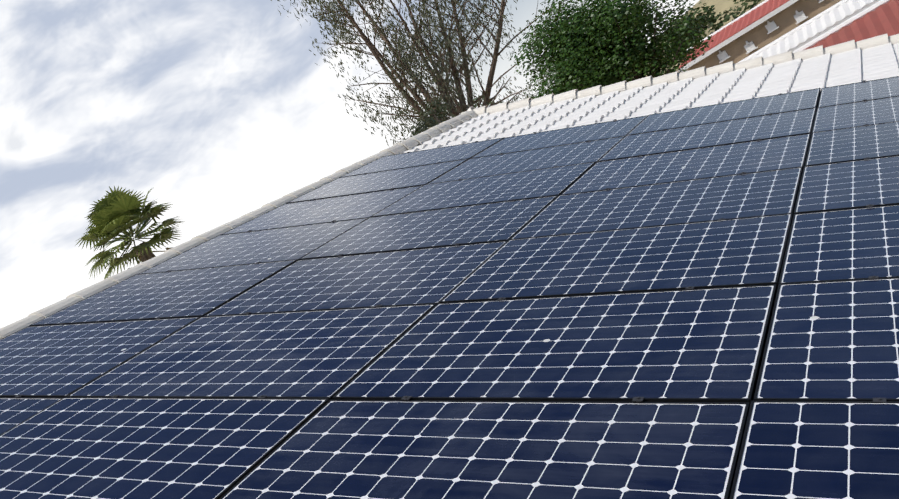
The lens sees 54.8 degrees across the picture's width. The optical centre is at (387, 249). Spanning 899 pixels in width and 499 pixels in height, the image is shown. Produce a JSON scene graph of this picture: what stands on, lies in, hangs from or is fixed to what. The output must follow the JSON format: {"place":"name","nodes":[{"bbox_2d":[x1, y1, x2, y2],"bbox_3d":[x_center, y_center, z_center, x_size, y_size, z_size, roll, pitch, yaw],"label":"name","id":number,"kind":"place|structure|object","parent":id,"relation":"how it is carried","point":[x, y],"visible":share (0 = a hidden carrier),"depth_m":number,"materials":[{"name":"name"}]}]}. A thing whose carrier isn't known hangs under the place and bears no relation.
{"place":"outdoors","nodes":[
{"label":"outdoors","id":0,"kind":"place"},
{"bbox_2d":[0,0,698,327],"label":"sky","id":1,"kind":"structure","parent":0,"point":[224,109],"materials":[{"name":"white"}]},
{"bbox_2d":[646,0,764,76],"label":"hill terrain","id":2,"kind":"structure","parent":0,"point":[721,6],"depth_m":228.14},
{"bbox_2d":[678,0,841,78],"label":"neighbour house","id":3,"kind":"structure","parent":0,"point":[753,30],"depth_m":38.57,"materials":[{"name":"brown paint"}]},
{"bbox_2d":[722,0,879,73],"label":"roof","id":4,"kind":"structure","parent":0,"point":[828,19],"depth_m":27.93,"materials":[{"name":"tile"}]},
{"bbox_2d":[792,0,898,52],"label":"neighbour house","id":5,"kind":"structure","parent":0,"point":[880,17],"depth_m":20.63,"materials":[{"name":"red ceramic"}]},
{"label":"ground","id":6,"kind":"structure","parent":0,"visible":0},
{"bbox_2d":[75,186,183,278],"bbox_3d":[-5.244,2.870,24.813,3.488,10.581,3.244,-32,1,33],"label":"fan palm tree","id":7,"kind":"object","parent":6,"relation":"on","point":[112,214],"visible":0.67,"depth_m":24.13,"materials":[{"name":"green plant"}]},
{"bbox_2d":[271,0,571,145],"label":"eucalyptus tree","id":8,"kind":"object","parent":6,"relation":"on","point":[445,88],"visible":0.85,"depth_m":26.35,"materials":[{"name":"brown plant"}]},
{"bbox_2d":[400,94,454,141],"bbox_3d":[2.830,-0.311,19.911,1.748,7.491,2.247,-32,1,33],"label":"bush","id":9,"kind":"object","parent":6,"relation":"on","point":[424,125],"visible":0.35,"depth_m":20.03,"materials":[{"name":"green plant"}]},
{"bbox_2d":[473,96,502,107],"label":"tree","id":10,"kind":"object","parent":6,"relation":"on","point":[475,106],"depth_m":62.86,"materials":[{"name":"green plant"}]},
{"bbox_2d":[508,0,713,98],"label":"broadleaf tree","id":11,"kind":"object","parent":6,"relation":"on","point":[607,44],"visible":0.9,"depth_m":22.90,"materials":[{"name":"green plant"}]},
{"bbox_2d":[664,2,737,59],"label":"tree","id":12,"kind":"object","parent":6,"relation":"on","point":[712,19],"visible":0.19,"depth_m":66.80,"materials":[{"name":"green plant"}]},
{"bbox_2d":[730,0,760,15],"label":"tree","id":13,"kind":"object","parent":6,"relation":"on","point":[755,2],"visible":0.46,"depth_m":73.87,"materials":[{"name":"green plant"}]},
{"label":"house walls","id":14,"kind":"object","parent":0,"visible":0},
{"bbox_2d":[401,42,898,153],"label":"roof tiles","id":15,"kind":"object","parent":14,"relation":"on","point":[856,65],"visible":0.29,"depth_m":10.88,"materials":[{"name":"white tile"}]},
{"bbox_2d":[0,111,477,338],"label":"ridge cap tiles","id":16,"kind":"object","parent":15,"relation":"on","point":[394,149],"visible":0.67,"depth_m":8.31,"materials":[{"name":"white tile"}]},
{"bbox_2d":[15,80,885,401],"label":"panel clamps","id":17,"kind":"object","parent":15,"relation":"on","point":[565,234],"visible":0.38,"depth_m":4.29,"materials":[{"name":"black metal"}]},
{"bbox_2d":[461,34,898,114],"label":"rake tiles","id":18,"kind":"object","parent":15,"relation":"on","point":[731,66],"visible":0.83,"depth_m":12.09,"materials":[{"name":"white tile"}]},
{"label":"array underside skirt","id":19,"kind":"object","parent":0,"visible":0},
{"bbox_2d":[0,76,898,498],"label":"solar panels","id":20,"kind":"object","parent":19,"relation":"on","point":[760,360],"visible":1,"depth_m":3.88,"materials":[{"name":"blue"}]}
]}

